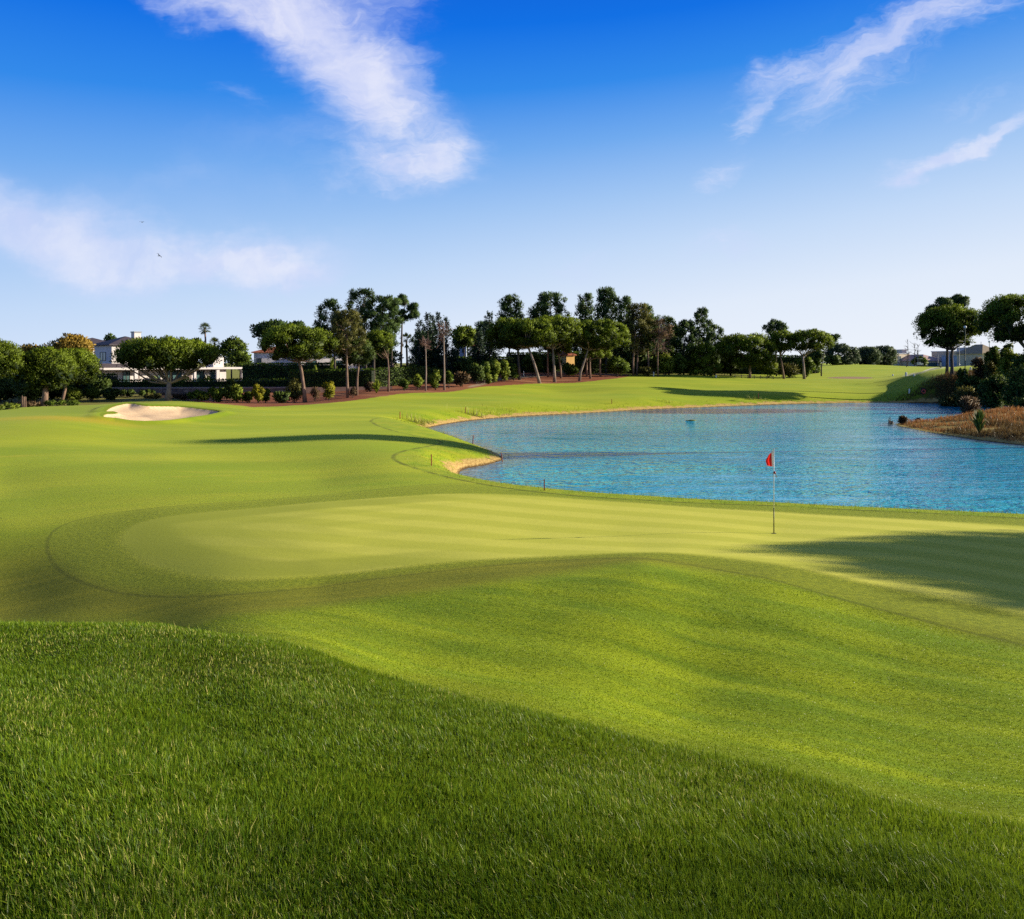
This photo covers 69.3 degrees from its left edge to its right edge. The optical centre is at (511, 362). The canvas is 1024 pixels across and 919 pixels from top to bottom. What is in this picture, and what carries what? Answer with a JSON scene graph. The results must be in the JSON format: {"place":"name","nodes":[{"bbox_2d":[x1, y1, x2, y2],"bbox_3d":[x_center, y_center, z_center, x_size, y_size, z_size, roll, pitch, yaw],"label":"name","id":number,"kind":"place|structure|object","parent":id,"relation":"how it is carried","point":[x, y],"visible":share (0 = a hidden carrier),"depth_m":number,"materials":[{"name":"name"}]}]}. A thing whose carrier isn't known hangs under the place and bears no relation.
{"place":"outdoors","nodes":[
{"label":"outdoors","id":0,"kind":"place"},
{"bbox_2d":[0,618,1023,918],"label":"grass","id":1,"kind":"structure","parent":0,"point":[952,860],"depth_m":3.19,"materials":[{"name":"plant"}]},
{"bbox_2d":[0,363,1023,918],"bbox_3d":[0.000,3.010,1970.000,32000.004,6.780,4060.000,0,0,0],"label":"ground","id":2,"kind":"structure","parent":0,"point":[84,483],"depth_m":12.36,"materials":[{"name":"plant"}]},
{"bbox_2d":[0,377,17,401],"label":"shrub","id":3,"kind":"object","parent":2,"relation":"on","point":[5,393],"visible":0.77,"depth_m":77.38,"materials":[{"name":"green plant"}]},
{"bbox_2d":[0,338,24,379],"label":"stone pine","id":4,"kind":"object","parent":2,"relation":"on","point":[10,358],"visible":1,"depth_m":65.72,"materials":[{"name":"green plant"}]},
{"bbox_2d":[14,382,42,401],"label":"shrub","id":5,"kind":"object","parent":2,"relation":"on","point":[30,394],"visible":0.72,"depth_m":74.45,"materials":[{"name":"green plant"}]},
{"bbox_2d":[8,346,78,405],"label":"stone pine","id":6,"kind":"object","parent":2,"relation":"on","point":[47,368],"visible":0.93,"depth_m":68.92,"materials":[{"name":"green plant"}]},
{"bbox_2d":[44,333,96,352],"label":"broadleaf tree","id":7,"kind":"object","parent":2,"relation":"on","point":[70,340],"visible":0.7,"depth_m":92.99,"materials":[{"name":"yellow plant"}]},
{"bbox_2d":[61,386,82,400],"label":"shrub","id":8,"kind":"object","parent":2,"relation":"on","point":[72,393],"visible":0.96,"depth_m":75.70,"materials":[{"name":"green plant"}]},
{"bbox_2d":[55,347,104,404],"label":"stone pine","id":9,"kind":"object","parent":2,"relation":"on","point":[87,361],"visible":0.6,"depth_m":73.47,"materials":[{"name":"green plant"}]},
{"bbox_2d":[67,378,112,399],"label":"shrub","id":10,"kind":"object","parent":2,"relation":"on","point":[99,384],"visible":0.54,"depth_m":83.36,"materials":[{"name":"green plant"}]},
{"bbox_2d":[81,387,102,401],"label":"shrub","id":11,"kind":"object","parent":2,"relation":"on","point":[92,393],"visible":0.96,"depth_m":77.69,"materials":[{"name":"green plant"}]},
{"bbox_2d":[103,402,217,420],"bbox_3d":[-27.108,3.781,55.547,8.260,1.152,12.705,0,0,0],"label":"sand bunker","id":12,"kind":"object","parent":2,"relation":"on","point":[133,411],"visible":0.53,"depth_m":58.35,"materials":[{"name":"sand"}]},
{"bbox_2d":[85,331,241,381],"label":"villa","id":13,"kind":"object","parent":2,"relation":"on","point":[103,349],"visible":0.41,"depth_m":107.19,"materials":[{"name":"paint"}]},
{"bbox_2d":[109,334,225,400],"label":"stone pine","id":14,"kind":"object","parent":2,"relation":"on","point":[170,353],"visible":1,"depth_m":78.17,"materials":[{"name":"green plant"}]},
{"bbox_2d":[216,335,248,377],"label":"broadleaf tree","id":15,"kind":"object","parent":2,"relation":"on","point":[227,345],"visible":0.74,"depth_m":133.33,"materials":[{"name":"green plant"}]},
{"bbox_2d":[227,350,253,380],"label":"broadleaf tree","id":16,"kind":"object","parent":2,"relation":"on","point":[238,358],"visible":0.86,"depth_m":124.18,"materials":[{"name":"green plant"}]},
{"bbox_2d":[249,319,304,340],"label":"broadleaf tree","id":17,"kind":"object","parent":2,"relation":"on","point":[259,328],"visible":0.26,"depth_m":137.47,"materials":[{"name":"green plant"}]},
{"bbox_2d":[158,372,631,406],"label":"mulch bed","id":18,"kind":"object","parent":2,"relation":"on","point":[339,396],"visible":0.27,"depth_m":94.00,"materials":[{"name":"bark mulch"},{"name":"soil"}]},
{"bbox_2d":[107,377,288,386],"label":"hedge","id":19,"kind":"object","parent":18,"relation":"on","point":[247,382],"visible":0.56,"depth_m":97.49,"materials":[{"name":"green plant"}]},
{"bbox_2d":[112,387,290,393],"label":"stone wall","id":20,"kind":"structure","parent":18,"relation":"on","point":[180,390],"depth_m":95.04,"materials":[{"name":"stone"}]},
{"bbox_2d":[207,386,228,401],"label":"shrub","id":21,"kind":"object","parent":18,"relation":"on","point":[218,394],"visible":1,"depth_m":80.68,"materials":[{"name":"green plant"}]},
{"bbox_2d":[228,383,244,402],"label":"shrub","id":22,"kind":"object","parent":18,"relation":"on","point":[236,391],"visible":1,"depth_m":80.67,"materials":[{"name":"green plant"}]},
{"bbox_2d":[251,347,291,364],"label":"villa","id":23,"kind":"object","parent":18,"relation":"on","point":[259,357],"visible":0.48,"depth_m":126.42,"materials":[{"name":"paint"}]},
{"bbox_2d":[283,377,301,402],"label":"shrub","id":24,"kind":"object","parent":18,"relation":"on","point":[295,385],"visible":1,"depth_m":81.67,"materials":[{"name":"green plant"}]},
{"bbox_2d":[242,362,345,380],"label":"hedge","id":25,"kind":"object","parent":18,"relation":"on","point":[265,370],"visible":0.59,"depth_m":110.62,"materials":[{"name":"green plant"}]},
{"bbox_2d":[257,322,339,402],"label":"stone pine","id":26,"kind":"object","parent":18,"relation":"on","point":[312,343],"visible":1,"depth_m":80.37,"materials":[{"name":"green plant"}]},
{"bbox_2d":[312,297,349,371],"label":"maritime pine","id":27,"kind":"object","parent":18,"relation":"on","point":[329,303],"visible":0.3,"depth_m":101.27,"materials":[{"name":"green plant"}]},
{"bbox_2d":[287,367,375,390],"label":"hedge","id":28,"kind":"object","parent":18,"relation":"on","point":[314,378],"visible":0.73,"depth_m":96.74,"materials":[{"name":"green plant"}]},
{"bbox_2d":[326,308,368,397],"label":"maritime pine","id":29,"kind":"object","parent":18,"relation":"on","point":[338,319],"visible":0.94,"depth_m":83.55,"materials":[{"name":"green plant"}]},
{"bbox_2d":[335,337,375,395],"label":"stone pine","id":30,"kind":"object","parent":18,"relation":"on","point":[368,354],"visible":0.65,"depth_m":85.40,"materials":[{"name":"green plant"}]},
{"bbox_2d":[338,287,385,368],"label":"maritime pine","id":31,"kind":"object","parent":18,"relation":"on","point":[367,304],"visible":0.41,"depth_m":99.02,"materials":[{"name":"green plant"}]},
{"bbox_2d":[348,350,403,367],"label":"broadleaf tree","id":32,"kind":"object","parent":18,"relation":"on","point":[380,362],"visible":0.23,"depth_m":109.22,"materials":[{"name":"green plant"}]},
{"bbox_2d":[366,329,394,391],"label":"stone pine","id":33,"kind":"object","parent":18,"relation":"on","point":[381,341],"visible":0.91,"depth_m":89.35,"materials":[{"name":"green plant"}]},
{"bbox_2d":[366,294,402,370],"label":"maritime pine","id":34,"kind":"object","parent":18,"relation":"on","point":[387,302],"visible":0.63,"depth_m":97.30,"materials":[{"name":"green plant"}]},
{"bbox_2d":[375,365,431,386],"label":"hedge","id":35,"kind":"object","parent":18,"relation":"on","point":[398,375],"visible":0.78,"depth_m":102.06,"materials":[{"name":"green plant"}]},
{"bbox_2d":[396,293,420,366],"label":"maritime pine","id":36,"kind":"object","parent":18,"relation":"on","point":[412,311],"visible":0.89,"depth_m":105.51,"materials":[{"name":"green plant"}]},
{"bbox_2d":[408,319,433,368],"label":"conifer","id":37,"kind":"object","parent":18,"relation":"on","point":[416,355],"visible":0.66,"depth_m":112.75,"materials":[{"name":"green plant"}]},
{"bbox_2d":[415,312,435,367],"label":"conifer","id":38,"kind":"object","parent":18,"relation":"on","point":[427,326],"visible":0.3,"depth_m":114.86,"materials":[{"name":"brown plant"}]},
{"bbox_2d":[428,311,450,367],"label":"conifer","id":39,"kind":"object","parent":18,"relation":"on","point":[438,317],"visible":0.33,"depth_m":113.77,"materials":[{"name":"green plant"}]},
{"bbox_2d":[435,321,452,389],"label":"dead pine","id":40,"kind":"object","parent":18,"relation":"on","point":[443,331],"visible":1,"depth_m":94.92,"materials":[{"name":"brown plant"}]},
{"bbox_2d":[429,315,462,372],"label":"conifer","id":41,"kind":"object","parent":18,"relation":"on","point":[449,361],"visible":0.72,"depth_m":111.74,"materials":[{"name":"green plant"}]},
{"bbox_2d":[452,323,475,355],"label":"broadleaf tree","id":42,"kind":"object","parent":18,"relation":"on","point":[463,336],"visible":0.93,"depth_m":125.06,"materials":[{"name":"green plant"}]},
{"bbox_2d":[452,357,480,379],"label":"shrub","id":43,"kind":"object","parent":18,"relation":"on","point":[463,365],"visible":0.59,"depth_m":111.41,"materials":[{"name":"green plant"}]},
{"bbox_2d":[467,326,488,363],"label":"conifer","id":44,"kind":"object","parent":18,"relation":"on","point":[478,351],"visible":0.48,"depth_m":116.73,"materials":[{"name":"green plant"}]},
{"bbox_2d":[476,310,506,375],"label":"conifer","id":45,"kind":"object","parent":18,"relation":"on","point":[487,322],"visible":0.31,"depth_m":118.76,"materials":[{"name":"green plant"}]},
{"bbox_2d":[483,316,533,379],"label":"stone pine","id":46,"kind":"object","parent":18,"relation":"on","point":[493,331],"visible":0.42,"depth_m":111.26,"materials":[{"name":"green plant"}]},
{"bbox_2d":[495,293,524,356],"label":"maritime pine","id":47,"kind":"object","parent":18,"relation":"on","point":[508,305],"visible":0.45,"depth_m":133.18,"materials":[{"name":"green plant"}]},
{"bbox_2d":[498,317,558,382],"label":"stone pine","id":48,"kind":"object","parent":18,"relation":"on","point":[537,339],"visible":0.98,"depth_m":107.33,"materials":[{"name":"green plant"}]},
{"bbox_2d":[522,351,543,374],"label":"shrub","id":49,"kind":"object","parent":18,"relation":"on","point":[528,362],"visible":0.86,"depth_m":125.37,"materials":[{"name":"green plant"}]},
{"bbox_2d":[525,291,570,354],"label":"maritime pine","id":50,"kind":"object","parent":18,"relation":"on","point":[543,306],"visible":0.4,"depth_m":135.38,"materials":[{"name":"green plant"}]},
{"bbox_2d":[542,353,563,374],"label":"shrub","id":51,"kind":"object","parent":18,"relation":"on","point":[557,367],"visible":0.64,"depth_m":127.35,"materials":[{"name":"green plant"}]},
{"bbox_2d":[532,314,586,381],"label":"stone pine","id":52,"kind":"object","parent":18,"relation":"on","point":[569,328],"visible":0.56,"depth_m":109.70,"materials":[{"name":"green plant"}]},
{"bbox_2d":[574,292,596,372],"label":"maritime pine","id":53,"kind":"object","parent":18,"relation":"on","point":[584,310],"visible":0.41,"depth_m":135.39,"materials":[{"name":"green plant"}]},
{"bbox_2d":[575,354,598,374],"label":"shrub","id":54,"kind":"object","parent":18,"relation":"on","point":[594,363],"visible":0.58,"depth_m":125.11,"materials":[{"name":"green plant"}]},
{"bbox_2d":[505,350,674,373],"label":"hedge","id":55,"kind":"object","parent":18,"relation":"on","point":[522,354],"visible":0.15,"depth_m":140.51,"materials":[{"name":"green plant"}]},
{"bbox_2d":[572,318,630,380],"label":"stone pine","id":56,"kind":"object","parent":18,"relation":"on","point":[605,329],"visible":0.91,"depth_m":112.35,"materials":[{"name":"green plant"}]},
{"bbox_2d":[592,286,618,373],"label":"maritime pine","id":57,"kind":"object","parent":18,"relation":"on","point":[607,307],"visible":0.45,"depth_m":132.15,"materials":[{"name":"green plant"}]},
{"bbox_2d":[604,355,630,376],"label":"shrub","id":58,"kind":"object","parent":18,"relation":"on","point":[618,365],"visible":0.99,"depth_m":121.63,"materials":[{"name":"green plant"}]},
{"bbox_2d":[610,295,636,358],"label":"maritime pine","id":59,"kind":"object","parent":18,"relation":"on","point":[625,302],"visible":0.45,"depth_m":130.38,"materials":[{"name":"green plant"}]},
{"bbox_2d":[467,375,564,387],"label":"footpath","id":60,"kind":"structure","parent":2,"relation":"on","point":[483,383],"depth_m":113.42,"materials":[{"name":"soil"}]},
{"bbox_2d":[468,362,484,383],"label":"shrub","id":61,"kind":"object","parent":60,"relation":"on","point":[476,372],"visible":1,"depth_m":103.61,"materials":[{"name":"green plant"}]},
{"bbox_2d":[119,493,1023,615],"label":"putting green","id":62,"kind":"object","parent":2,"relation":"on","point":[977,564],"visible":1,"depth_m":17.59,"materials":[{"name":"plant"}]},
{"bbox_2d":[400,395,765,425],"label":"reeds","id":63,"kind":"object","parent":2,"relation":"on","point":[424,420],"visible":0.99,"depth_m":71.74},
{"bbox_2d":[620,349,655,373],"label":"shrub","id":64,"kind":"object","parent":2,"relation":"on","point":[642,361],"visible":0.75,"depth_m":129.68,"materials":[{"name":"green plant"}]},
{"bbox_2d":[624,302,655,375],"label":"maritime pine","id":65,"kind":"object","parent":2,"relation":"on","point":[641,320],"visible":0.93,"depth_m":125.20,"materials":[{"name":"green plant"}]},
{"bbox_2d":[636,303,659,375],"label":"maritime pine","id":66,"kind":"object","parent":2,"relation":"on","point":[651,334],"visible":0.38,"depth_m":126.53,"materials":[{"name":"green plant"}]},
{"bbox_2d":[650,319,673,376],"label":"dead pine","id":67,"kind":"object","parent":2,"relation":"on","point":[661,331],"visible":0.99,"depth_m":124.81,"materials":[{"name":"brown plant"}]},
{"bbox_2d":[653,352,674,375],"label":"shrub","id":68,"kind":"object","parent":2,"relation":"on","point":[665,363],"visible":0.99,"depth_m":127.17,"materials":[{"name":"green plant"}]},
{"bbox_2d":[655,315,679,374],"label":"maritime pine","id":69,"kind":"object","parent":2,"relation":"on","point":[668,320],"visible":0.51,"depth_m":135.44,"materials":[{"name":"green plant"}]},
{"bbox_2d":[672,353,687,374],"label":"shrub","id":70,"kind":"object","parent":2,"relation":"on","point":[680,361],"visible":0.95,"depth_m":129.41,"materials":[{"name":"green plant"}]},
{"bbox_2d":[672,319,700,374],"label":"maritime pine","id":71,"kind":"object","parent":2,"relation":"on","point":[682,337],"visible":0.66,"depth_m":133.31,"materials":[{"name":"green plant"}]},
{"bbox_2d":[686,307,715,374],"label":"maritime pine","id":72,"kind":"object","parent":2,"relation":"on","point":[704,322],"visible":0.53,"depth_m":134.18,"materials":[{"name":"green plant"}]},
{"bbox_2d":[687,342,723,375],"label":"shrub","id":73,"kind":"object","parent":2,"relation":"on","point":[705,366],"visible":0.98,"depth_m":130.18,"materials":[{"name":"plant"}]},
{"bbox_2d":[392,385,1023,519],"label":"bank grass","id":74,"kind":"structure","parent":2,"relation":"on","point":[958,511],"depth_m":25.63,"materials":[{"name":"plant"}]},
{"bbox_2d":[704,324,724,374],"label":"maritime pine","id":75,"kind":"object","parent":2,"relation":"on","point":[720,329],"visible":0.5,"depth_m":135.28,"materials":[{"name":"green plant"}]},
{"bbox_2d":[714,332,778,377],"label":"stone pine","id":76,"kind":"object","parent":2,"relation":"on","point":[732,345],"visible":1,"depth_m":128.04,"materials":[{"name":"green plant"}]},
{"bbox_2d":[674,352,819,373],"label":"hedge","id":77,"kind":"object","parent":2,"relation":"on","point":[791,359],"visible":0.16,"depth_m":149.41,"materials":[{"name":"green plant"}]},
{"bbox_2d":[762,318,789,374],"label":"maritime pine","id":78,"kind":"object","parent":2,"relation":"on","point":[773,325],"visible":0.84,"depth_m":139.62,"materials":[{"name":"green plant"}]},
{"bbox_2d":[768,329,798,378],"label":"stone pine","id":79,"kind":"object","parent":2,"relation":"on","point":[779,338],"visible":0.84,"depth_m":129.66,"materials":[{"name":"green plant"}]},
{"bbox_2d":[775,362,800,377],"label":"shrub","id":80,"kind":"object","parent":2,"relation":"on","point":[792,369],"visible":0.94,"depth_m":134.25,"materials":[{"name":"green plant"}]},
{"bbox_2d":[797,356,815,376],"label":"shrub","id":81,"kind":"object","parent":2,"relation":"on","point":[810,365],"visible":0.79,"depth_m":135.44,"materials":[{"name":"green plant"}]},
{"bbox_2d":[793,328,834,378],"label":"stone pine","id":82,"kind":"object","parent":2,"relation":"on","point":[807,339],"visible":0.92,"depth_m":128.54,"materials":[{"name":"green plant"}]},
{"bbox_2d":[806,350,825,372],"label":"shrub","id":83,"kind":"object","parent":2,"relation":"on","point":[816,356],"visible":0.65,"depth_m":148.99,"materials":[{"name":"green plant"}]},
{"bbox_2d":[824,343,861,364],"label":"stone pine","id":84,"kind":"object","parent":2,"relation":"on","point":[846,351],"visible":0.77,"depth_m":186.06,"materials":[{"name":"green plant"}]},
{"bbox_2d":[855,346,883,364],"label":"stone pine","id":85,"kind":"object","parent":2,"relation":"on","point":[873,355],"visible":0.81,"depth_m":194.12,"materials":[{"name":"green plant"}]},
{"bbox_2d":[873,345,898,365],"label":"stone pine","id":86,"kind":"object","parent":2,"relation":"on","point":[889,353],"visible":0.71,"depth_m":202.46,"materials":[{"name":"green plant"}]},
{"bbox_2d":[901,354,941,366],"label":"building","id":87,"kind":"structure","parent":2,"relation":"on","point":[932,361],"depth_m":228.41,"materials":[{"name":"grey tile"}]},
{"bbox_2d":[884,369,973,400],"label":"weeds","id":88,"kind":"object","parent":2,"relation":"on","point":[951,377],"visible":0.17,"depth_m":102.44,"materials":[{"name":"plant"}]},
{"bbox_2d":[911,303,983,374],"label":"stone pine","id":89,"kind":"object","parent":2,"relation":"on","point":[953,320],"visible":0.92,"depth_m":102.53,"materials":[{"name":"green plant"}]},
{"bbox_2d":[924,293,970,372],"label":"maritime pine","id":90,"kind":"object","parent":2,"relation":"on","point":[959,298],"visible":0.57,"depth_m":107.61,"materials":[{"name":"green plant"}]},
{"bbox_2d":[902,405,1023,432],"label":"dry grass","id":91,"kind":"structure","parent":2,"relation":"on","point":[994,411],"depth_m":63.17,"materials":[{"name":"plant"}]},
{"bbox_2d":[950,385,981,407],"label":"shrub","id":92,"kind":"object","parent":2,"relation":"on","point":[959,394],"visible":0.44,"depth_m":90.63,"materials":[{"name":"green plant"}]},
{"bbox_2d":[951,374,982,396],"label":"shrub","id":93,"kind":"object","parent":2,"relation":"on","point":[972,381],"visible":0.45,"depth_m":97.59,"materials":[{"name":"green plant"}]},
{"bbox_2d":[959,395,981,413],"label":"shrub","id":94,"kind":"object","parent":2,"relation":"on","point":[968,404],"visible":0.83,"depth_m":71.70,"materials":[{"name":"brown plant"}]},
{"bbox_2d":[955,344,999,366],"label":"building","id":95,"kind":"structure","parent":2,"relation":"on","point":[978,350],"depth_m":209.35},
{"bbox_2d":[970,356,984,378],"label":"shrub","id":96,"kind":"object","parent":2,"relation":"on","point":[977,361],"visible":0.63,"depth_m":98.75,"materials":[{"name":"green plant"}]},
{"bbox_2d":[970,410,988,432],"bbox_3d":[34.033,4.271,53.988,1.396,1.863,1.375,0,0,0],"label":"shrub","id":97,"kind":"object","parent":2,"relation":"on","point":[978,420],"visible":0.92,"depth_m":53.86,"materials":[{"name":"green plant"}]},
{"bbox_2d":[942,413,1023,441],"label":"weeds","id":98,"kind":"object","parent":2,"relation":"on","point":[1008,426],"visible":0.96,"depth_m":54.60,"materials":[{"name":"plant"}]},
{"bbox_2d":[981,346,1000,376],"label":"shrub","id":99,"kind":"object","parent":2,"relation":"on","point":[993,355],"visible":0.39,"depth_m":97.62,"materials":[{"name":"green plant"}]},
{"bbox_2d":[976,372,1008,409],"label":"shrub","id":100,"kind":"object","parent":2,"relation":"on","point":[989,387],"visible":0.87,"depth_m":85.43,"materials":[{"name":"green plant"}]},
{"bbox_2d":[972,293,1023,347],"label":"stone pine","id":101,"kind":"object","parent":2,"relation":"on","point":[1004,313],"visible":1,"depth_m":86.90,"materials":[{"name":"green plant"}]},
{"bbox_2d":[994,348,1018,405],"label":"shrub","id":102,"kind":"object","parent":2,"relation":"on","point":[1004,365],"visible":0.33,"depth_m":93.96,"materials":[{"name":"green plant"}]},
{"bbox_2d":[995,363,1023,408],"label":"shrub","id":103,"kind":"object","parent":2,"relation":"on","point":[1014,388],"visible":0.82,"depth_m":82.03,"materials":[{"name":"green plant"}]},
{"bbox_2d":[0,0,1023,362],"label":"sky","id":104,"kind":"structure","parent":0,"point":[845,168],"materials":[{"name":"blue"}]},
{"bbox_2d":[429,403,1023,513],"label":"water","id":105,"kind":"structure","parent":0,"point":[854,454],"depth_m":43.34,"materials":[{"name":"liquid"}]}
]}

